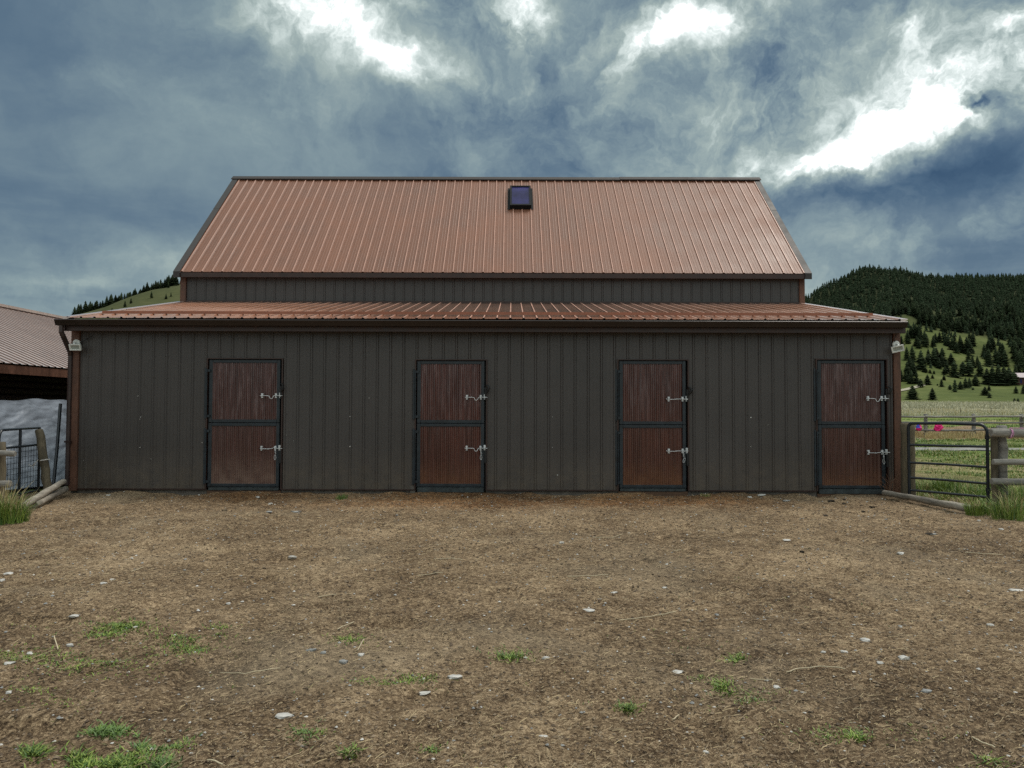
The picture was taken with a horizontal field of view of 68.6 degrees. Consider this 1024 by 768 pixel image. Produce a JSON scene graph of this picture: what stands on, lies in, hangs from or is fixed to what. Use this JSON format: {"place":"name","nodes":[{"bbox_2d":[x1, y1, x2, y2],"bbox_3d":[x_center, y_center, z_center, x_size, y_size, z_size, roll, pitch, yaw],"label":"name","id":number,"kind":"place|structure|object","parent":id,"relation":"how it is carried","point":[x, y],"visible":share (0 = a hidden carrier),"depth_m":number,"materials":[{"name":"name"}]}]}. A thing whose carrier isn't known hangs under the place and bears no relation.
{"place":"outdoors","nodes":[
{"label":"outdoors","id":0,"kind":"place"},
{"bbox_2d":[77,284,179,318],"bbox_3d":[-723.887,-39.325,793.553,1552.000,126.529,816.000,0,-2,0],"label":"hill","id":1,"kind":"structure","parent":0,"point":[142,299],"depth_m":580.00,"materials":[{"name":"plant"}]},
{"bbox_2d":[173,277,178,285],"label":"conifer","id":2,"kind":"object","parent":1,"relation":"on","point":[176,281],"visible":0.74,"depth_m":662.33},
{"bbox_2d":[0,403,1023,767],"bbox_3d":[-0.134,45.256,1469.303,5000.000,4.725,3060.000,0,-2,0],"label":"ground","id":3,"kind":"structure","parent":0,"point":[54,617],"depth_m":5.09,"materials":[{"name":"soil"}]},
{"bbox_2d":[0,442,16,500],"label":"rail fence","id":4,"kind":"object","parent":3,"relation":"on","point":[4,453],"visible":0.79,"depth_m":10.96,"materials":[{"name":"grey wood"}]},
{"bbox_2d":[0,479,37,524],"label":"grass clump","id":5,"kind":"object","parent":3,"relation":"on","point":[5,501],"visible":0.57,"depth_m":9.58,"materials":[{"name":"plant"}]},
{"bbox_2d":[1,490,39,523],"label":"grass clump","id":6,"kind":"object","parent":3,"relation":"on","point":[16,518],"visible":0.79,"depth_m":9.53,"materials":[{"name":"plant"}]},
{"bbox_2d":[0,398,66,489],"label":"tarp","id":7,"kind":"object","parent":3,"relation":"on","point":[37,412],"visible":0.47,"depth_m":14.22,"materials":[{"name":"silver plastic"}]},
{"bbox_2d":[0,304,71,400],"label":"shed","id":8,"kind":"structure","parent":3,"relation":"on","point":[33,358],"depth_m":16.54,"materials":[{"name":"metal"}]},
{"bbox_2d":[35,429,51,493],"bbox_3d":[-7.625,1.339,12.237,0.451,1.208,0.148,-1,-2,29],"label":"post","id":9,"kind":"object","parent":3,"relation":"on","point":[43,455],"visible":0.76,"depth_m":12.22,"materials":[{"name":"brown wood"}]},
{"bbox_2d":[0,427,40,497],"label":"gate","id":10,"kind":"structure","parent":9,"relation":"attached to","point":[19,447],"depth_m":11.84,"materials":[{"name":"metal"}]},
{"bbox_2d":[33,486,68,507],"bbox_3d":[-7.157,1.745,11.652,0.107,0.149,1.707,1,-2,-18],"label":"log","id":11,"kind":"object","parent":3,"relation":"on","point":[53,495],"visible":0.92,"depth_m":11.53,"materials":[{"name":"grey wood"}]},
{"bbox_2d":[20,479,66,506],"bbox_3d":[-7.050,1.657,11.277,0.106,0.268,2.061,1,-2,-16],"label":"log","id":12,"kind":"object","parent":11,"relation":"on","point":[48,490],"visible":0.71,"depth_m":11.32,"materials":[{"name":"grey wood"}]},
{"bbox_2d":[52,403,61,491],"bbox_3d":[-8.054,1.142,13.272,0.062,1.599,0.701,1,-2,-23],"label":"pole","id":13,"kind":"object","parent":3,"relation":"on","point":[57,444],"visible":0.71,"depth_m":13.27,"materials":[{"name":"paint"}]},
{"bbox_2d":[220,668,278,673],"bbox_3d":[-1.512,1.627,4.214,0.412,0.079,0.117,0,-2,19],"label":"dry stalk","id":14,"kind":"object","parent":3,"relation":"on","point":[250,672],"visible":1,"depth_m":4.18,"materials":[{"name":"plant"}]},
{"bbox_2d":[275,712,292,718],"bbox_3d":[-1.081,1.578,3.570,0.089,0.016,0.052,0,-2,2],"label":"stone","id":15,"kind":"object","parent":3,"relation":"on","point":[282,715],"visible":1,"depth_m":3.56,"materials":[{"name":"stone"}]},
{"bbox_2d":[335,493,348,499],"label":"grass clump","id":16,"kind":"object","parent":3,"relation":"on","point":[342,497],"visible":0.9,"depth_m":12.07,"materials":[{"name":"plant"}]},
{"bbox_2d":[447,674,462,678],"bbox_3d":[-0.312,1.612,4.126,0.087,0.017,0.060,1,-2,-11],"label":"stone","id":17,"kind":"object","parent":3,"relation":"on","point":[454,676],"visible":1,"depth_m":4.11,"materials":[{"name":"stone"}]},
{"bbox_2d":[54,176,907,496],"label":"barn","id":18,"kind":"structure","parent":3,"relation":"on","point":[550,336],"depth_m":13.01,"materials":[{"name":"brown metal"}]},
{"bbox_2d":[68,339,81,350],"bbox_3d":[-7.489,-0.673,12.899,0.210,0.202,0.166,0,-2,0],"label":"floodlight","id":19,"kind":"object","parent":18,"relation":"attached to","point":[76,345],"visible":1,"depth_m":12.85,"materials":[{"name":"white plastic"}]},
{"bbox_2d":[203,423,281,486],"bbox_3d":[-4.643,1.223,12.952,1.364,1.100,0.108,0,-2,0],"label":"door leaf","id":20,"kind":"structure","parent":18,"relation":"in","point":[239,454],"depth_m":12.97,"materials":[{"name":"brown wood"}]},
{"bbox_2d":[204,360,283,422],"bbox_3d":[-4.629,0.122,12.974,1.387,1.087,0.133,0,-2,0],"label":"door leaf","id":21,"kind":"structure","parent":18,"relation":"in","point":[250,391],"depth_m":13.01,"materials":[{"name":"brown wood"}]},
{"bbox_2d":[412,423,486,486],"bbox_3d":[-1.073,1.230,12.952,1.292,1.091,0.108,0,-2,0],"label":"door leaf","id":22,"kind":"structure","parent":18,"relation":"in","point":[448,455],"depth_m":12.97,"materials":[{"name":"brown wood"}]},
{"bbox_2d":[413,361,489,422],"bbox_3d":[-1.049,0.138,12.970,1.334,1.076,0.139,0,-2,0],"label":"door leaf","id":23,"kind":"structure","parent":18,"relation":"in","point":[447,391],"depth_m":13.01,"materials":[{"name":"brown wood"}]},
{"bbox_2d":[615,425,688,487],"bbox_3d":[2.417,1.251,12.951,1.267,1.087,0.108,0,-2,0],"label":"door leaf","id":24,"kind":"structure","parent":18,"relation":"in","point":[649,456],"depth_m":12.97,"materials":[{"name":"brown wood"}]},
{"bbox_2d":[615,361,692,424],"bbox_3d":[2.457,0.150,12.970,1.341,1.099,0.141,0,-2,0],"label":"door leaf","id":25,"kind":"structure","parent":18,"relation":"in","point":[646,392],"depth_m":13.01,"materials":[{"name":"brown wood"}]},
{"bbox_2d":[814,425,889,488],"bbox_3d":[5.865,1.257,12.951,1.289,1.096,0.108,0,-2,0],"label":"door leaf","id":26,"kind":"structure","parent":18,"relation":"in","point":[848,456],"depth_m":12.97,"materials":[{"name":"brown wood"}]},
{"bbox_2d":[813,360,892,424],"bbox_3d":[5.893,0.146,12.971,1.338,1.109,0.138,0,-2,0],"label":"door leaf","id":27,"kind":"structure","parent":18,"relation":"in","point":[845,392],"depth_m":13.01,"materials":[{"name":"brown wood"}]},
{"bbox_2d":[891,341,904,352],"bbox_3d":[6.610,-0.638,12.882,0.215,0.221,0.200,0,-2,0],"label":"floodlight","id":28,"kind":"object","parent":18,"relation":"attached to","point":[896,347],"visible":1,"depth_m":12.86,"materials":[{"name":"white plastic"}]},
{"bbox_2d":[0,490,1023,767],"bbox_3d":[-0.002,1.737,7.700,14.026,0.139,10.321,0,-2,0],"label":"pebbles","id":29,"kind":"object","parent":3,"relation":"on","point":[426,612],"visible":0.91,"depth_m":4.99,"materials":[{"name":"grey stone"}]},
{"bbox_2d":[0,400,1023,767],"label":"grass","id":30,"kind":"structure","parent":3,"relation":"on","point":[130,760],"depth_m":4.57,"materials":[{"name":"plant"}]},
{"bbox_2d":[619,611,675,620],"bbox_3d":[0.965,1.643,5.307,0.461,0.024,0.043,1,-2,-23],"label":"dry stalk","id":31,"kind":"object","parent":3,"relation":"on","point":[647,616],"visible":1,"depth_m":5.30,"materials":[{"name":"plant"}]},
{"bbox_2d":[786,666,844,671],"bbox_3d":[1.684,1.597,4.209,0.365,0.022,0.080,1,-2,-12],"label":"dry stalk","id":32,"kind":"object","parent":3,"relation":"on","point":[815,666],"visible":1,"depth_m":4.23,"materials":[{"name":"plant"}]},
{"bbox_2d":[873,470,900,492],"bbox_3d":[6.472,1.665,12.728,0.719,0.424,0.249,0,-2,0],"label":"dry weed","id":33,"kind":"object","parent":3,"relation":"on","point":[894,485],"visible":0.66,"depth_m":12.69,"materials":[{"name":"plant"}]},
{"bbox_2d":[898,655,909,659],"bbox_3d":[2.310,1.619,4.436,0.064,0.022,0.051,1,-2,-23],"label":"stone","id":34,"kind":"object","parent":3,"relation":"on","point":[901,657],"visible":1,"depth_m":4.42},
{"bbox_2d":[900,423,915,494],"bbox_3d":[6.603,1.415,12.516,0.243,1.511,0.248,0,-2,0],"label":"gate post","id":35,"kind":"object","parent":3,"relation":"on","point":[903,460],"visible":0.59,"depth_m":12.44,"materials":[{"name":"brown wood"}]},
{"bbox_2d":[907,422,991,502],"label":"gate","id":36,"kind":"structure","parent":35,"relation":"attached to","point":[987,467],"depth_m":11.85,"materials":[{"name":"metal"}]},
{"bbox_2d":[882,490,969,511],"bbox_3d":[6.325,1.781,11.500,0.116,0.118,2.050,0,-2,-6],"label":"log","id":37,"kind":"object","parent":3,"relation":"on","point":[942,503],"visible":0.88,"depth_m":11.38,"materials":[{"name":"grey wood"}]},
{"bbox_2d":[916,479,941,493],"bbox_3d":[7.356,1.817,13.377,0.671,0.294,0.672,0,-2,0],"label":"grass clump","id":38,"kind":"object","parent":3,"relation":"on","point":[925,487],"visible":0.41,"depth_m":13.34,"materials":[{"name":"plant"}]},
{"bbox_2d":[917,470,966,494],"bbox_3d":[7.568,1.730,13.110,0.804,0.451,0.945,0,-2,0],"label":"grass clump","id":39,"kind":"object","parent":3,"relation":"on","point":[942,483],"visible":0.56,"depth_m":13.04,"materials":[{"name":"plant"}]},
{"bbox_2d":[901,414,1023,436],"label":"rail fence","id":40,"kind":"object","parent":3,"relation":"on","point":[974,417],"visible":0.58,"depth_m":38.81,"materials":[{"name":"grey wood"}]},
{"bbox_2d":[934,425,943,430],"bbox_3d":[22.044,2.248,38.767,0.494,0.392,0.286,0,-2,0],"label":"plastic bundle","id":41,"kind":"object","parent":40,"relation":"attached to","point":[938,427],"visible":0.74,"depth_m":38.68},
{"bbox_2d":[940,482,985,497],"bbox_3d":[7.644,1.759,12.680,0.855,0.327,0.784,-1,-2,22],"label":"grass clump","id":42,"kind":"object","parent":3,"relation":"on","point":[975,489],"visible":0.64,"depth_m":12.59,"materials":[{"name":"plant"}]},
{"bbox_2d":[925,408,1023,412],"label":"wire fence","id":43,"kind":"object","parent":3,"relation":"on","point":[967,412],"visible":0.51,"depth_m":117.92,"materials":[{"name":"wood"}]},
{"bbox_2d":[961,499,994,516],"bbox_3d":[6.455,1.694,10.389,0.574,0.295,0.522,2,-2,-38],"label":"grass clump","id":44,"kind":"object","parent":3,"relation":"on","point":[973,509],"visible":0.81,"depth_m":10.36,"materials":[{"name":"plant"}]},
{"bbox_2d":[972,736,994,747],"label":"dry stalk","id":45,"kind":"object","parent":3,"relation":"on","point":[983,742],"visible":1,"depth_m":3.27,"materials":[{"name":"plant"}]},
{"bbox_2d":[981,490,1023,521],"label":"grass clump","id":46,"kind":"object","parent":3,"relation":"on","point":[1006,513],"visible":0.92,"depth_m":9.93,"materials":[{"name":"plant"}]},
{"bbox_2d":[989,425,1023,508],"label":"rail fence","id":47,"kind":"object","parent":3,"relation":"on","point":[1000,460],"visible":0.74,"depth_m":11.12,"materials":[{"name":"grey wood"}]},
{"bbox_2d":[993,479,1023,509],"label":"grass clump","id":48,"kind":"object","parent":3,"relation":"on","point":[1013,497],"visible":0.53,"depth_m":10.75,"materials":[{"name":"plant"}]},
{"bbox_2d":[0,0,1023,315],"label":"sky","id":49,"kind":"structure","parent":0,"point":[884,133],"materials":[{"name":"blue"}]},
{"bbox_2d":[806,271,1023,402],"bbox_3d":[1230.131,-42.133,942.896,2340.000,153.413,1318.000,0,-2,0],"label":"hill","id":50,"kind":"structure","parent":0,"point":[1003,393],"depth_m":442.81,"materials":[{"name":"plant"}]},
{"bbox_2d":[902,346,908,359],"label":"conifer","id":51,"kind":"object","parent":50,"relation":"on","point":[906,355],"visible":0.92,"depth_m":469.73,"materials":[{"name":"plant"}]},
{"bbox_2d":[902,329,911,343],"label":"conifer","id":52,"kind":"object","parent":50,"relation":"on","point":[907,338],"visible":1,"depth_m":514.16,"materials":[{"name":"plant"}]},
{"bbox_2d":[903,362,910,376],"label":"conifer","id":53,"kind":"object","parent":50,"relation":"on","point":[907,370],"visible":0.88,"depth_m":418.77,"materials":[{"name":"plant"}]},
{"bbox_2d":[907,370,914,383],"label":"conifer","id":54,"kind":"object","parent":50,"relation":"on","point":[911,379],"visible":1,"depth_m":403.89,"materials":[{"name":"green plant"}]},
{"bbox_2d":[908,326,915,336],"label":"conifer","id":55,"kind":"object","parent":50,"relation":"on","point":[911,332],"visible":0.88,"depth_m":528.56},
{"bbox_2d":[908,346,916,360],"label":"conifer","id":56,"kind":"object","parent":50,"relation":"on","point":[912,353],"visible":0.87,"depth_m":453.81,"materials":[{"name":"plant"}]},
{"bbox_2d":[907,385,918,399],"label":"conifer","id":57,"kind":"object","parent":50,"relation":"on","point":[912,393],"visible":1,"depth_m":313.83,"materials":[{"name":"green plant"}]},
{"bbox_2d":[910,304,915,315],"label":"conifer","id":58,"kind":"object","parent":50,"relation":"on","point":[913,310],"visible":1,"depth_m":585.67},
{"bbox_2d":[910,360,917,374],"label":"conifer","id":59,"kind":"object","parent":50,"relation":"on","point":[913,368],"visible":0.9,"depth_m":421.74,"materials":[{"name":"plant"}]},
{"bbox_2d":[805,263,1023,367],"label":"forest","id":60,"kind":"object","parent":50,"relation":"on","point":[922,291],"visible":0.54,"depth_m":712.56,"materials":[{"name":"plant"}]},
{"bbox_2d":[915,324,922,336],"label":"conifer","id":61,"kind":"object","parent":50,"relation":"on","point":[919,328],"visible":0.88,"depth_m":526.69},
{"bbox_2d":[916,313,922,323],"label":"conifer","id":62,"kind":"object","parent":50,"relation":"on","point":[919,319],"visible":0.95,"depth_m":569.63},
{"bbox_2d":[914,350,926,368],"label":"conifer","id":63,"kind":"object","parent":50,"relation":"on","point":[921,361],"visible":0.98,"depth_m":436.60,"materials":[{"name":"green plant"}]},
{"bbox_2d":[916,379,924,387],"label":"conifer","id":64,"kind":"object","parent":50,"relation":"on","point":[920,382],"visible":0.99,"depth_m":380.86,"materials":[{"name":"green plant"}]},
{"bbox_2d":[920,330,928,345],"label":"conifer","id":65,"kind":"object","parent":50,"relation":"on","point":[923,342],"visible":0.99,"depth_m":494.96,"materials":[{"name":"plant"}]},
{"bbox_2d":[923,374,932,384],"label":"conifer","id":66,"kind":"object","parent":50,"relation":"on","point":[927,381],"visible":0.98,"depth_m":396.28,"materials":[{"name":"green plant"}]},
{"bbox_2d":[925,354,931,364],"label":"conifer","id":67,"kind":"object","parent":50,"relation":"on","point":[928,358],"visible":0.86,"depth_m":451.63,"materials":[{"name":"green plant"}]},
{"bbox_2d":[928,388,937,399],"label":"conifer","id":68,"kind":"object","parent":50,"relation":"on","point":[932,394],"visible":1,"depth_m":311.04,"materials":[{"name":"green plant"}]},
{"bbox_2d":[930,335,936,346],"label":"conifer","id":69,"kind":"object","parent":50,"relation":"on","point":[933,343],"visible":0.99,"depth_m":496.81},
{"bbox_2d":[931,348,937,365],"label":"conifer","id":70,"kind":"object","parent":50,"relation":"on","point":[934,356],"visible":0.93,"depth_m":451.18,"materials":[{"name":"plant"}]},
{"bbox_2d":[935,358,941,367],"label":"conifer","id":71,"kind":"object","parent":50,"relation":"on","point":[938,364],"visible":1,"depth_m":445.91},
{"bbox_2d":[938,348,949,363],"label":"conifer","id":72,"kind":"object","parent":50,"relation":"on","point":[942,353],"visible":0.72,"depth_m":458.23,"materials":[{"name":"plant"}]},
{"bbox_2d":[946,317,951,329],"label":"conifer","id":73,"kind":"object","parent":50,"relation":"on","point":[948,324],"visible":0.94,"depth_m":559.01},
{"bbox_2d":[947,338,954,349],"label":"conifer","id":74,"kind":"object","parent":50,"relation":"on","point":[952,345],"visible":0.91,"depth_m":497.46,"materials":[{"name":"plant"}]},
{"bbox_2d":[947,353,956,364],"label":"conifer","id":75,"kind":"object","parent":50,"relation":"on","point":[950,359],"visible":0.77,"depth_m":463.43,"materials":[{"name":"green plant"}]},
{"bbox_2d":[948,361,961,376],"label":"conifer","id":76,"kind":"object","parent":50,"relation":"on","point":[953,372],"visible":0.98,"depth_m":422.01,"materials":[{"name":"green plant"}]},
{"bbox_2d":[952,379,957,391],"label":"conifer","id":77,"kind":"object","parent":50,"relation":"on","point":[954,386],"visible":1,"depth_m":351.86,"materials":[{"name":"green plant"}]},
{"bbox_2d":[956,320,962,331],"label":"conifer","id":78,"kind":"object","parent":50,"relation":"on","point":[959,329],"visible":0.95,"depth_m":558.46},
{"bbox_2d":[956,381,964,389],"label":"conifer","id":79,"kind":"object","parent":50,"relation":"on","point":[960,385],"visible":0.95,"depth_m":363.70,"materials":[{"name":"green plant"}]},
{"bbox_2d":[958,338,963,351],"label":"conifer","id":80,"kind":"object","parent":50,"relation":"on","point":[960,343],"visible":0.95,"depth_m":493.29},
{"bbox_2d":[958,361,969,375],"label":"conifer","id":81,"kind":"object","parent":50,"relation":"on","point":[963,368],"visible":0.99,"depth_m":432.08,"materials":[{"name":"green plant"}]},
{"bbox_2d":[962,377,969,388],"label":"conifer","id":82,"kind":"object","parent":50,"relation":"on","point":[965,383],"visible":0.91,"depth_m":372.18,"materials":[{"name":"green plant"}]},
{"bbox_2d":[961,337,973,353],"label":"conifer","id":83,"kind":"object","parent":50,"relation":"on","point":[966,345],"visible":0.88,"depth_m":489.81,"materials":[{"name":"plant"}]},
{"bbox_2d":[965,349,970,360],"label":"conifer","id":84,"kind":"object","parent":50,"relation":"on","point":[968,353],"visible":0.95,"depth_m":468.20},
{"bbox_2d":[966,359,975,375],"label":"conifer","id":85,"kind":"object","parent":50,"relation":"on","point":[969,367],"visible":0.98,"depth_m":432.11,"materials":[{"name":"green plant"}]},
{"bbox_2d":[970,333,977,344],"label":"conifer","id":86,"kind":"object","parent":50,"relation":"on","point":[972,341],"visible":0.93,"depth_m":517.62,"materials":[{"name":"plant"}]},
{"bbox_2d":[973,317,978,329],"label":"conifer","id":87,"kind":"object","parent":50,"relation":"on","point":[976,323],"visible":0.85,"depth_m":566.74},
{"bbox_2d":[971,374,981,385],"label":"conifer","id":88,"kind":"object","parent":50,"relation":"on","point":[975,381],"visible":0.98,"depth_m":396.86,"materials":[{"name":"green plant"}]},
{"bbox_2d":[974,361,984,375],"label":"conifer","id":89,"kind":"object","parent":50,"relation":"on","point":[979,371],"visible":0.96,"depth_m":433.20,"materials":[{"name":"green plant"}]},
{"bbox_2d":[977,324,983,333],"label":"conifer","id":90,"kind":"object","parent":50,"relation":"on","point":[979,328],"visible":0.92,"depth_m":557.90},
{"bbox_2d":[980,387,987,394],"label":"conifer","id":91,"kind":"object","parent":50,"relation":"on","point":[985,391],"visible":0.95,"depth_m":333.08,"materials":[{"name":"green plant"}]},
{"bbox_2d":[981,368,991,383],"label":"conifer","id":92,"kind":"object","parent":50,"relation":"on","point":[986,376],"visible":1,"depth_m":405.95,"materials":[{"name":"green plant"}]},
{"bbox_2d":[983,348,994,366],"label":"conifer","id":93,"kind":"object","parent":50,"relation":"on","point":[988,357],"visible":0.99,"depth_m":460.82,"materials":[{"name":"plant"}]},
{"bbox_2d":[985,339,992,350],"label":"conifer","id":94,"kind":"object","parent":50,"relation":"on","point":[988,345],"visible":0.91,"depth_m":506.15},
{"bbox_2d":[990,336,994,348],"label":"conifer","id":95,"kind":"object","parent":50,"relation":"on","point":[992,341],"visible":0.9,"depth_m":509.20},
{"bbox_2d":[986,366,999,384],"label":"conifer","id":96,"kind":"object","parent":50,"relation":"on","point":[992,372],"visible":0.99,"depth_m":404.54,"materials":[{"name":"green plant"}]},
{"bbox_2d":[992,347,996,361],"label":"conifer","id":97,"kind":"object","parent":50,"relation":"on","point":[995,353],"visible":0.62,"depth_m":477.53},
{"bbox_2d":[993,350,1001,364],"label":"conifer","id":98,"kind":"object","parent":50,"relation":"on","point":[997,359],"visible":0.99,"depth_m":466.90,"materials":[{"name":"plant"}]},
{"bbox_2d":[992,364,1006,384],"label":"conifer","id":99,"kind":"object","parent":50,"relation":"on","point":[999,377],"visible":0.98,"depth_m":403.15,"materials":[{"name":"green plant"}]},
{"bbox_2d":[997,326,1003,337],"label":"conifer","id":100,"kind":"object","parent":50,"relation":"on","point":[1000,334],"visible":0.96,"depth_m":552.76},
{"bbox_2d":[996,366,1010,384],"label":"conifer","id":101,"kind":"object","parent":50,"relation":"on","point":[1005,373],"visible":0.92,"depth_m":404.01,"materials":[{"name":"green plant"}]},
{"bbox_2d":[999,350,1011,365],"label":"conifer","id":102,"kind":"object","parent":50,"relation":"on","point":[1004,358],"visible":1,"depth_m":464.08,"materials":[{"name":"plant"}]},
{"bbox_2d":[1005,367,1012,383],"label":"conifer","id":103,"kind":"object","parent":50,"relation":"on","point":[1009,371],"visible":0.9,"depth_m":405.24,"materials":[{"name":"green plant"}]},
{"bbox_2d":[1009,371,1019,384],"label":"conifer","id":104,"kind":"object","parent":50,"relation":"on","point":[1012,379],"visible":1,"depth_m":402.94,"materials":[{"name":"green plant"}]},
{"bbox_2d":[1010,342,1018,357],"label":"conifer","id":105,"kind":"object","parent":50,"relation":"on","point":[1015,346],"visible":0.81,"depth_m":483.75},
{"bbox_2d":[1014,351,1020,366],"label":"conifer","id":106,"kind":"object","parent":50,"relation":"on","point":[1018,358],"visible":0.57,"depth_m":461.11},
{"bbox_2d":[1015,373,1023,384],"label":"farmhouse","id":107,"kind":"object","parent":50,"relation":"on","point":[1020,377],"visible":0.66,"depth_m":403.95,"materials":[{"name":"white"}]},
{"bbox_2d":[1017,326,1023,337],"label":"conifer","id":108,"kind":"object","parent":50,"relation":"on","point":[1019,335],"visible":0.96,"depth_m":554.86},
{"bbox_2d":[915,447,1023,450],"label":"gravel road","id":109,"kind":"structure","parent":0,"point":[927,448],"depth_m":27.72,"materials":[{"name":"gravel"}]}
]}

